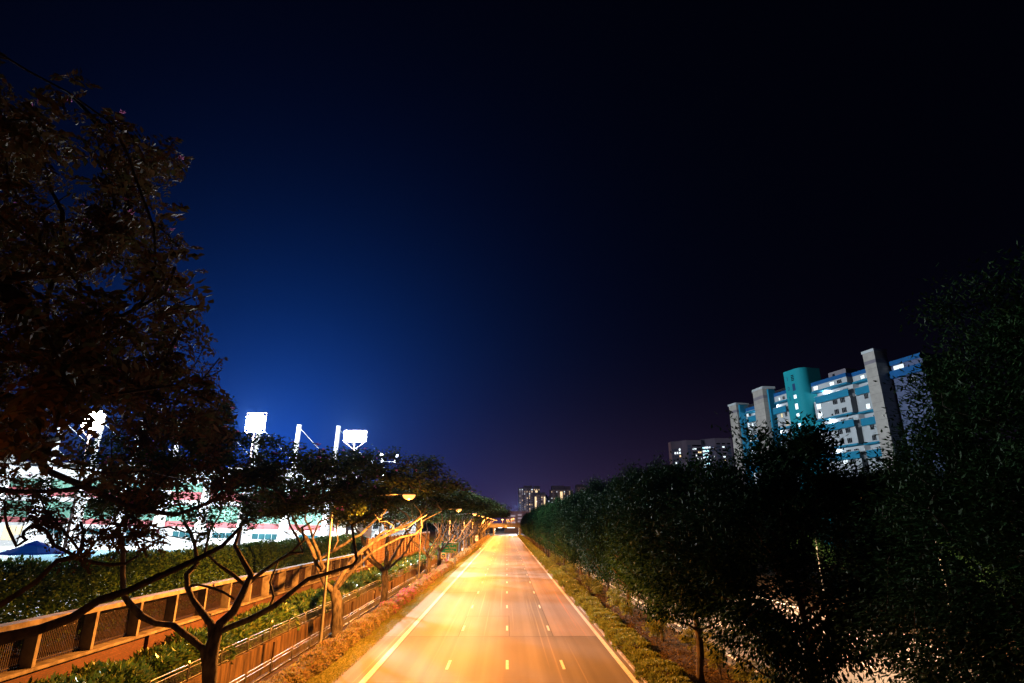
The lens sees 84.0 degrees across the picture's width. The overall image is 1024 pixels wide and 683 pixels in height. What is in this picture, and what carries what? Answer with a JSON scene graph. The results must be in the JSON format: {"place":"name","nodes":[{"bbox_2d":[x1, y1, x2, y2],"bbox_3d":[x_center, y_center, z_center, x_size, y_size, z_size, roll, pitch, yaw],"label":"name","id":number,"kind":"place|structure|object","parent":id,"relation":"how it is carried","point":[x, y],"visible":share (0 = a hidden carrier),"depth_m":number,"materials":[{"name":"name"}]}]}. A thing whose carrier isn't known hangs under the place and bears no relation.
{"place":"outdoors","nodes":[
{"label":"outdoors","id":0,"kind":"place"},
{"bbox_2d":[0,550,183,568],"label":"pool water","id":1,"kind":"structure","parent":0,"point":[49,557],"depth_m":92.62,"materials":[{"name":"liquid"}]},
{"bbox_2d":[429,537,456,545],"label":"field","id":2,"kind":"structure","parent":0,"point":[431,539],"depth_m":206.03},
{"bbox_2d":[334,527,643,682],"bbox_3d":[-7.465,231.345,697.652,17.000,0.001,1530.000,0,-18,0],"label":"road","id":3,"kind":"structure","parent":0,"point":[489,613],"depth_m":62.22,"materials":[{"name":"asphalt"}]},
{"bbox_2d":[367,551,552,682],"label":"road joints","id":4,"kind":"object","parent":3,"relation":"on","point":[451,636],"visible":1,"depth_m":43.54,"materials":[{"name":"paint"}]},
{"bbox_2d":[334,636,642,682],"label":"road patch","id":5,"kind":"object","parent":3,"relation":"on","point":[584,659],"visible":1,"depth_m":35.69,"materials":[{"name":"asphalt"}]},
{"bbox_2d":[359,533,638,682],"bbox_3d":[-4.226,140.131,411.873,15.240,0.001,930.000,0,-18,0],"label":"road markings","id":6,"kind":"object","parent":3,"relation":"on","point":[408,631],"visible":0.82,"depth_m":43.53,"materials":[{"name":"paint"}]},
{"bbox_2d":[519,551,602,635],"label":"road patch","id":7,"kind":"object","parent":3,"relation":"on","point":[563,616],"visible":1,"depth_m":59.92,"materials":[{"name":"asphalt"}]},
{"bbox_2d":[0,527,1023,682],"bbox_3d":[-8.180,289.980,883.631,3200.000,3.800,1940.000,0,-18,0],"label":"ground","id":8,"kind":"structure","parent":0,"point":[489,530],"depth_m":38.72,"materials":[{"name":"plant"}]},
{"bbox_2d":[0,52,261,645],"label":"rain tree","id":9,"kind":"object","parent":8,"relation":"on","point":[63,382],"visible":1,"depth_m":8.70,"materials":[{"name":"green plant"}]},
{"bbox_2d":[0,545,288,625],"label":"pool deck","id":10,"kind":"structure","parent":8,"relation":"on","point":[9,547],"depth_m":124.34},
{"bbox_2d":[0,541,63,557],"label":"pool umbrella","id":11,"kind":"object","parent":10,"relation":"on","point":[34,548],"visible":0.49,"depth_m":54.71,"materials":[{"name":"fabric"}]},
{"bbox_2d":[63,411,105,546],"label":"floodlight","id":12,"kind":"object","parent":10,"relation":"on","point":[96,424],"visible":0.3,"depth_m":121.45,"materials":[{"name":"metal"}]},
{"bbox_2d":[237,413,266,544],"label":"floodlight","id":13,"kind":"object","parent":10,"relation":"on","point":[255,427],"visible":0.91,"depth_m":123.85,"materials":[{"name":"metal"}]},
{"bbox_2d":[343,430,366,533],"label":"floodlight","id":14,"kind":"object","parent":10,"relation":"on","point":[356,434],"visible":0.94,"depth_m":125.22,"materials":[{"name":"metal"}]},
{"bbox_2d":[0,533,362,658],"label":"tall hedge","id":15,"kind":"object","parent":8,"relation":"on","point":[49,592],"visible":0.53,"depth_m":33.93,"materials":[{"name":"green plant"}]},
{"bbox_2d":[0,552,367,682],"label":"boundary fence","id":16,"kind":"object","parent":8,"relation":"on","point":[134,639],"visible":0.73,"depth_m":30.35,"materials":[{"name":"wood"},{"name":"iron"}]},
{"bbox_2d":[0,420,371,545],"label":"grandstand","id":17,"kind":"object","parent":8,"relation":"on","point":[269,531],"visible":0.15,"depth_m":140.06,"materials":[{"name":"concrete"}]},
{"bbox_2d":[1,526,9,539],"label":"lit window","id":18,"kind":"structure","parent":17,"relation":"in","point":[5,533],"depth_m":139.08,"materials":[{"name":"beige"}]},
{"bbox_2d":[7,526,15,539],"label":"lit window","id":19,"kind":"structure","parent":17,"relation":"in","point":[12,528],"depth_m":139.35,"materials":[{"name":"beige"}]},
{"bbox_2d":[15,526,21,533],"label":"lit window","id":20,"kind":"structure","parent":17,"relation":"in","point":[18,530],"depth_m":139.38,"materials":[{"name":"beige"}]},
{"bbox_2d":[172,531,178,536],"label":"window","id":21,"kind":"structure","parent":17,"relation":"in","point":[176,533],"depth_m":139.52,"materials":[{"name":"blue glass"}]},
{"bbox_2d":[251,533,257,538],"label":"window","id":22,"kind":"structure","parent":17,"relation":"in","point":[254,536],"depth_m":139.45,"materials":[{"name":"blue glass"}]},
{"bbox_2d":[265,534,271,539],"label":"window","id":23,"kind":"structure","parent":17,"relation":"in","point":[267,536],"depth_m":139.48,"materials":[{"name":"blue glass"}]},
{"bbox_2d":[0,394,398,682],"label":"rain tree","id":24,"kind":"object","parent":8,"relation":"on","point":[263,474],"visible":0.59,"depth_m":25.89,"materials":[{"name":"leaf"},{"name":"bark"}]},
{"bbox_2d":[19,537,471,682],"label":"leafy shrub row","id":25,"kind":"object","parent":8,"relation":"on","point":[148,665],"visible":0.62,"depth_m":32.68,"materials":[{"name":"green plant"}]},
{"bbox_2d":[184,541,471,682],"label":"retaining wall","id":26,"kind":"structure","parent":8,"relation":"on","point":[246,662],"depth_m":41.02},
{"bbox_2d":[149,555,437,682],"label":"metal railing","id":27,"kind":"object","parent":26,"relation":"on","point":[221,657],"visible":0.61,"depth_m":38.67,"materials":[{"name":"metal"}]},
{"bbox_2d":[251,571,430,682],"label":"drain edge","id":28,"kind":"object","parent":8,"relation":"on","point":[305,650],"depth_m":36.67,"materials":[{"name":"concrete"}]},
{"bbox_2d":[230,551,457,682],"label":"metal railing","id":29,"kind":"object","parent":8,"relation":"on","point":[390,594],"visible":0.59,"depth_m":39.86,"materials":[{"name":"metal"}]},
{"bbox_2d":[234,443,481,637],"bbox_3d":[-12.835,15.727,46.000,19.150,15.190,17.950,-8,-19,24],"label":"rain tree","id":30,"kind":"object","parent":8,"relation":"on","point":[403,482],"visible":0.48,"depth_m":44.90,"materials":[{"name":"green plant"}]},
{"bbox_2d":[259,535,489,682],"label":"flowering hedge","id":31,"kind":"object","parent":8,"relation":"on","point":[329,647],"visible":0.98,"depth_m":42.40,"materials":[{"name":"orange plant"}]},
{"bbox_2d":[267,528,500,682],"bbox_3d":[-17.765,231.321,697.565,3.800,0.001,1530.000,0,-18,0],"label":"grass verge","id":32,"kind":"object","parent":8,"relation":"on","point":[380,630],"depth_m":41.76,"materials":[{"name":"plant"}]},
{"bbox_2d":[319,493,415,656],"bbox_3d":[-9.765,15.604,38.599,5.920,10.340,0.720,0,-18,0],"label":"street lamp","id":33,"kind":"object","parent":32,"relation":"on","point":[408,496],"visible":0.63,"depth_m":38.53,"materials":[{"name":"grey"}]},
{"bbox_2d":[418,508,461,578],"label":"street lamp","id":34,"kind":"object","parent":32,"relation":"on","point":[460,509],"visible":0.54,"depth_m":79.95,"materials":[{"name":"grey"}]},
{"bbox_2d":[441,542,456,561],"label":"exit sign","id":35,"kind":"object","parent":32,"relation":"on","point":[450,547],"visible":0.99,"depth_m":114.60,"materials":[{"name":"metal"}]},
{"bbox_2d":[371,512,421,538],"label":"white building","id":36,"kind":"structure","parent":8,"relation":"on","point":[414,529],"depth_m":187.72,"materials":[{"name":"concrete"}]},
{"bbox_2d":[364,531,429,569],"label":"fence","id":37,"kind":"object","parent":8,"relation":"on","point":[379,556],"visible":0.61,"depth_m":102.30,"materials":[{"name":"wood"}]},
{"bbox_2d":[320,471,490,603],"bbox_3d":[-11.944,21.621,63.231,19.762,14.078,19.008,10,-20,-29],"label":"rain tree","id":38,"kind":"object","parent":8,"relation":"on","point":[462,502],"visible":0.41,"depth_m":61.90,"materials":[{"name":"green plant"}]},
{"bbox_2d":[424,522,445,536],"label":"fig tree","id":39,"kind":"object","parent":8,"relation":"on","point":[429,524],"visible":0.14,"depth_m":250.06,"materials":[{"name":"green plant"}]},
{"bbox_2d":[385,488,499,573],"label":"rain tree","id":40,"kind":"object","parent":8,"relation":"on","point":[432,519],"visible":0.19,"depth_m":93.46,"materials":[{"name":"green plant"}]},
{"bbox_2d":[400,491,497,566],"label":"rain tree","id":41,"kind":"object","parent":8,"relation":"on","point":[454,518],"visible":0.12,"depth_m":111.16,"materials":[{"name":"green plant"}]},
{"bbox_2d":[444,522,466,533],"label":"fig tree","id":42,"kind":"object","parent":8,"relation":"on","point":[454,526],"visible":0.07,"depth_m":252.34,"materials":[{"name":"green plant"}]},
{"bbox_2d":[417,495,506,558],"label":"rain tree","id":43,"kind":"object","parent":8,"relation":"on","point":[490,512],"visible":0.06,"depth_m":128.53,"materials":[{"name":"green plant"}]},
{"bbox_2d":[445,512,503,548],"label":"rain tree","id":44,"kind":"object","parent":8,"relation":"on","point":[489,515],"visible":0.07,"depth_m":171.60,"materials":[{"name":"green plant"}]},
{"bbox_2d":[439,495,510,552],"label":"rain tree","id":45,"kind":"object","parent":8,"relation":"on","point":[461,541],"visible":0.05,"depth_m":156.99,"materials":[{"name":"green plant"}]},
{"bbox_2d":[439,491,511,557],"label":"rain tree","id":46,"kind":"object","parent":8,"relation":"on","point":[466,529],"visible":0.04,"depth_m":144.90,"materials":[{"name":"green plant"}]},
{"bbox_2d":[452,512,505,548],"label":"rain tree","id":47,"kind":"object","parent":8,"relation":"on","point":[467,538],"visible":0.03,"depth_m":185.60,"materials":[{"name":"brown plant"}]},
{"bbox_2d":[453,500,513,545],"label":"rain tree","id":48,"kind":"object","parent":8,"relation":"on","point":[469,541],"visible":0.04,"depth_m":201.57,"materials":[{"name":"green plant"}]},
{"bbox_2d":[464,509,509,543],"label":"rain tree","id":49,"kind":"object","parent":8,"relation":"on","point":[481,526],"visible":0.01,"depth_m":217.78,"materials":[{"name":"brown plant"}]},
{"bbox_2d":[465,513,510,541],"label":"rain tree","id":50,"kind":"object","parent":8,"relation":"on","point":[487,519],"visible":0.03,"depth_m":236.49,"materials":[{"name":"brown plant"}]},
{"bbox_2d":[473,516,506,538],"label":"rain tree","id":51,"kind":"object","parent":8,"relation":"on","point":[488,525],"visible":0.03,"depth_m":288.33,"materials":[{"name":"brown plant"}]},
{"bbox_2d":[473,515,507,539],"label":"rain tree","id":52,"kind":"object","parent":8,"relation":"on","point":[481,528],"visible":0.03,"depth_m":268.49,"materials":[{"name":"brown plant"}]},
{"bbox_2d":[487,523,520,534],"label":"flyover","id":53,"kind":"object","parent":8,"relation":"on","point":[505,525],"visible":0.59,"depth_m":399.45,"materials":[{"name":"concrete"}]},
{"bbox_2d":[504,511,530,532],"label":"block","id":54,"kind":"structure","parent":8,"relation":"on","point":[517,516],"depth_m":495.82,"materials":[{"name":"grey"}]},
{"bbox_2d":[522,512,532,542],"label":"fig tree","id":55,"kind":"object","parent":8,"relation":"on","point":[524,526],"visible":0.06,"depth_m":244.42,"materials":[{"name":"green plant"}]},
{"bbox_2d":[518,486,539,510],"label":"apartment tower","id":56,"kind":"structure","parent":8,"relation":"on","point":[525,498],"depth_m":772.28,"materials":[{"name":"beige"}]},
{"bbox_2d":[524,511,537,546],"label":"fig tree","id":57,"kind":"object","parent":8,"relation":"on","point":[527,528],"visible":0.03,"depth_m":209.60,"materials":[{"name":"green plant"}]},
{"bbox_2d":[526,507,539,548],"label":"fig tree","id":58,"kind":"object","parent":8,"relation":"on","point":[528,526],"visible":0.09,"depth_m":188.60,"materials":[{"name":"green plant"}]},
{"bbox_2d":[527,506,543,550],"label":"fig tree","id":59,"kind":"object","parent":8,"relation":"on","point":[532,524],"visible":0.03,"depth_m":176.49,"materials":[{"name":"green plant"}]},
{"bbox_2d":[527,506,546,552],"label":"fig tree","id":60,"kind":"object","parent":8,"relation":"on","point":[532,529],"visible":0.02,"depth_m":166.20,"materials":[{"name":"green plant"}]},
{"bbox_2d":[529,504,550,556],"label":"fig tree","id":61,"kind":"object","parent":8,"relation":"on","point":[538,536],"visible":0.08,"depth_m":144.09,"materials":[{"name":"green plant"}]},
{"bbox_2d":[531,504,548,554],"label":"fig tree","id":62,"kind":"object","parent":8,"relation":"on","point":[540,507],"visible":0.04,"depth_m":154.10,"materials":[{"name":"green plant"}]},
{"bbox_2d":[535,500,555,560],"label":"fig tree","id":63,"kind":"object","parent":8,"relation":"on","point":[539,525],"visible":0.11,"depth_m":131.24,"materials":[{"name":"green plant"}]},
{"bbox_2d":[535,501,561,563],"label":"fig tree","id":64,"kind":"object","parent":8,"relation":"on","point":[544,541],"visible":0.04,"depth_m":122.59,"materials":[{"name":"green plant"}]},
{"bbox_2d":[540,494,568,565],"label":"fig tree","id":65,"kind":"object","parent":8,"relation":"on","point":[545,523],"visible":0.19,"depth_m":110.82,"materials":[{"name":"green plant"}]},
{"bbox_2d":[544,495,574,568],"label":"fig tree","id":66,"kind":"object","parent":8,"relation":"on","point":[553,522],"visible":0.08,"depth_m":99.06,"materials":[{"name":"green plant"}]},
{"bbox_2d":[552,494,582,579],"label":"fig tree","id":67,"kind":"object","parent":8,"relation":"on","point":[568,536],"visible":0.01,"depth_m":88.81,"materials":[{"name":"green plant"}]},
{"bbox_2d":[567,567,574,574],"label":"median sapling","id":68,"kind":"object","parent":8,"relation":"on","point":[569,571],"visible":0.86,"depth_m":88.52,"materials":[{"name":"green plant"}]},
{"bbox_2d":[546,488,597,588],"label":"fig tree","id":69,"kind":"object","parent":8,"relation":"on","point":[563,544],"visible":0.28,"depth_m":77.41,"materials":[{"name":"green plant"}]},
{"bbox_2d":[570,571,578,578],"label":"median sapling","id":70,"kind":"object","parent":8,"relation":"on","point":[573,575],"visible":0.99,"depth_m":83.86,"materials":[{"name":"green plant"}]},
{"bbox_2d":[579,575,595,591],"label":"median sapling","id":71,"kind":"object","parent":8,"relation":"on","point":[587,582],"visible":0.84,"depth_m":71.46,"materials":[{"name":"green plant"}]},
{"bbox_2d":[536,557,647,682],"bbox_3d":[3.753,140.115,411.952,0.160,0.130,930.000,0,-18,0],"label":"kerb","id":72,"kind":"structure","parent":8,"relation":"on","point":[631,665],"depth_m":38.40,"materials":[{"name":"concrete"}]},
{"bbox_2d":[565,472,619,600],"bbox_3d":[10.889,22.760,66.460,9.860,14.586,14.974,-3,-18,8],"label":"fig tree","id":73,"kind":"object","parent":8,"relation":"on","point":[575,520],"visible":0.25,"depth_m":64.93,"materials":[{"name":"green plant"}]},
{"bbox_2d":[590,579,603,594],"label":"median sapling","id":74,"kind":"object","parent":8,"relation":"on","point":[596,584],"visible":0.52,"depth_m":68.35,"materials":[{"name":"green plant"}]},
{"bbox_2d":[590,584,604,597],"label":"median sapling","id":75,"kind":"object","parent":8,"relation":"on","point":[598,590],"visible":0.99,"depth_m":65.44,"materials":[{"name":"green plant"}]},
{"bbox_2d":[517,535,692,682],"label":"ground cover","id":76,"kind":"object","parent":8,"relation":"on","point":[572,586],"visible":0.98,"depth_m":42.12,"materials":[{"name":"green plant"}]},
{"bbox_2d":[607,586,618,598],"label":"median sapling","id":77,"kind":"object","parent":8,"relation":"on","point":[611,593],"visible":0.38,"depth_m":60.44,"materials":[{"name":"green plant"}]},
{"bbox_2d":[606,590,622,611],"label":"median sapling","id":78,"kind":"object","parent":8,"relation":"on","point":[615,597],"visible":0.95,"depth_m":54.22,"materials":[{"name":"green plant"}]},
{"bbox_2d":[612,582,622,595],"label":"median sapling","id":79,"kind":"object","parent":8,"relation":"on","point":[616,586],"visible":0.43,"depth_m":62.49,"materials":[{"name":"green plant"}]},
{"bbox_2d":[609,596,626,610],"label":"median sapling","id":80,"kind":"object","parent":8,"relation":"on","point":[624,599],"visible":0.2,"depth_m":56.24,"materials":[{"name":"green plant"}]},
{"bbox_2d":[573,475,674,615],"bbox_3d":[11.112,19.522,54.928,10.803,13.756,14.591,3,-18,-8],"label":"fig tree","id":81,"kind":"object","parent":8,"relation":"on","point":[595,530],"visible":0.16,"depth_m":55.29,"materials":[{"name":"green plant"}]},
{"bbox_2d":[619,600,633,621],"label":"median sapling","id":82,"kind":"object","parent":8,"relation":"on","point":[624,608],"visible":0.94,"depth_m":50.14,"materials":[{"name":"green plant"}]},
{"bbox_2d":[532,542,744,682],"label":"fallen leaves","id":83,"kind":"object","parent":8,"relation":"on","point":[669,645],"visible":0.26,"depth_m":39.40,"materials":[{"name":"plant"}]},
{"bbox_2d":[590,450,713,641],"bbox_3d":[11.016,15.703,43.704,9.850,14.189,14.959,-4,-18,12],"label":"fig tree","id":84,"kind":"object","parent":8,"relation":"on","point":[611,518],"visible":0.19,"depth_m":43.61,"materials":[{"name":"green plant"}]},
{"bbox_2d":[642,618,666,643],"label":"median sapling","id":85,"kind":"object","parent":8,"relation":"on","point":[655,628],"visible":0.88,"depth_m":40.66,"materials":[{"name":"green plant"}]},
{"bbox_2d":[654,605,678,635],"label":"median sapling","id":86,"kind":"object","parent":8,"relation":"on","point":[666,624],"visible":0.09,"depth_m":44.32,"materials":[{"name":"green plant"}]},
{"bbox_2d":[676,628,695,652],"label":"median sapling","id":87,"kind":"object","parent":8,"relation":"on","point":[686,639],"visible":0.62,"depth_m":38.29,"materials":[{"name":"green plant"}]},
{"bbox_2d":[598,448,784,682],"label":"fig tree","id":88,"kind":"object","parent":8,"relation":"on","point":[639,580],"visible":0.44,"depth_m":31.79,"materials":[{"name":"green plant"}]},
{"bbox_2d":[681,625,716,656],"bbox_3d":[11.903,18.949,35.614,1.697,2.212,2.509,10,-20,-29],"label":"median sapling","id":89,"kind":"object","parent":8,"relation":"on","point":[705,644],"visible":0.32,"depth_m":35.69,"materials":[{"name":"green plant"}]},
{"bbox_2d":[668,438,733,494],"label":"housing block","id":90,"kind":"structure","parent":8,"relation":"on","point":[678,448],"depth_m":328.86,"materials":[{"name":"grey concrete"}]},
{"bbox_2d":[704,642,729,678],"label":"median sapling","id":91,"kind":"object","parent":8,"relation":"on","point":[715,660],"visible":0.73,"depth_m":32.02,"materials":[{"name":"green plant"}]},
{"bbox_2d":[728,661,756,682],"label":"median sapling","id":92,"kind":"object","parent":8,"relation":"on","point":[737,676],"visible":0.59,"depth_m":29.27,"materials":[{"name":"green plant"}]},
{"bbox_2d":[754,674,769,682],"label":"median sapling","id":93,"kind":"object","parent":8,"relation":"on","point":[763,680],"visible":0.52,"depth_m":25.52,"materials":[{"name":"green plant"}]},
{"bbox_2d":[738,656,786,682],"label":"median sapling","id":94,"kind":"object","parent":8,"relation":"on","point":[749,676],"visible":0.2,"depth_m":27.39,"materials":[{"name":"green plant"}]},
{"bbox_2d":[625,410,959,682],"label":"fig tree","id":95,"kind":"object","parent":8,"relation":"on","point":[768,624],"visible":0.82,"depth_m":20.34,"materials":[{"name":"green plant"}]},
{"bbox_2d":[775,467,869,590],"bbox_3d":[36.177,21.037,62.666,11.418,14.868,14.213,16,-23,-40],"label":"fig tree","id":96,"kind":"object","parent":8,"relation":"on","point":[829,546],"visible":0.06,"depth_m":60.82,"materials":[{"name":"green plant"}]},
{"bbox_2d":[728,348,973,547],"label":"apartment block","id":97,"kind":"structure","parent":8,"relation":"on","point":[860,398],"depth_m":157.55,"materials":[{"name":"white concrete"}]},
{"bbox_2d":[893,363,903,369],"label":"window","id":98,"kind":"structure","parent":97,"relation":"in","point":[900,365],"depth_m":143.58,"materials":[{"name":"glass"}]},
{"bbox_2d":[820,234,1023,682],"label":"fig tree","id":99,"kind":"object","parent":8,"relation":"on","point":[984,636],"visible":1,"depth_m":12.11,"materials":[{"name":"green plant"}]},
{"bbox_2d":[849,459,1015,595],"bbox_3d":[36.701,17.421,50.930,12.830,14.645,14.205,10,-20,-28],"label":"fig tree","id":100,"kind":"object","parent":8,"relation":"on","point":[927,523],"visible":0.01,"depth_m":49.61,"materials":[{"name":"green plant"}]},
{"bbox_2d":[934,436,1023,605],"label":"fig tree","id":101,"kind":"object","parent":8,"relation":"on","point":[1001,566],"visible":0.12,"depth_m":38.23,"materials":[{"name":"green plant"}]},
{"bbox_2d":[0,0,1023,522],"label":"sky","id":102,"kind":"structure","parent":0,"point":[517,244],"materials":[{"name":"blue"}]},
{"bbox_2d":[534,492,545,509],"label":"apartment tower","id":103,"kind":"structure","parent":0,"point":[539,498],"depth_m":743.12,"materials":[{"name":"beige"}]},
{"bbox_2d":[549,486,572,502],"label":"apartment tower","id":104,"kind":"structure","parent":0,"point":[560,491],"depth_m":774.98,"materials":[{"name":"beige"}]},
{"bbox_2d":[575,484,586,493],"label":"apartment tower","id":105,"kind":"structure","parent":0,"point":[579,486],"depth_m":776.81,"materials":[{"name":"beige"}]},
{"bbox_2d":[549,549,978,682],"bbox_3d":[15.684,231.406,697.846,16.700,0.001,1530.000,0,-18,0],"label":"opposite road","id":106,"kind":"structure","parent":0,"point":[851,676],"depth_m":35.97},
{"bbox_2d":[532,539,983,679],"bbox_3d":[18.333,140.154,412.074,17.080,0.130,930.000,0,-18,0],"label":"opposite kerb","id":107,"kind":"structure","parent":106,"relation":"on","point":[727,662],"depth_m":47.04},
{"bbox_2d":[583,568,937,680],"bbox_3d":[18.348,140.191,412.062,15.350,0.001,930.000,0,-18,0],"label":"opposite road markings","id":108,"kind":"object","parent":106,"relation":"on","point":[721,625],"depth_m":48.44,"materials":[{"name":"paint"}]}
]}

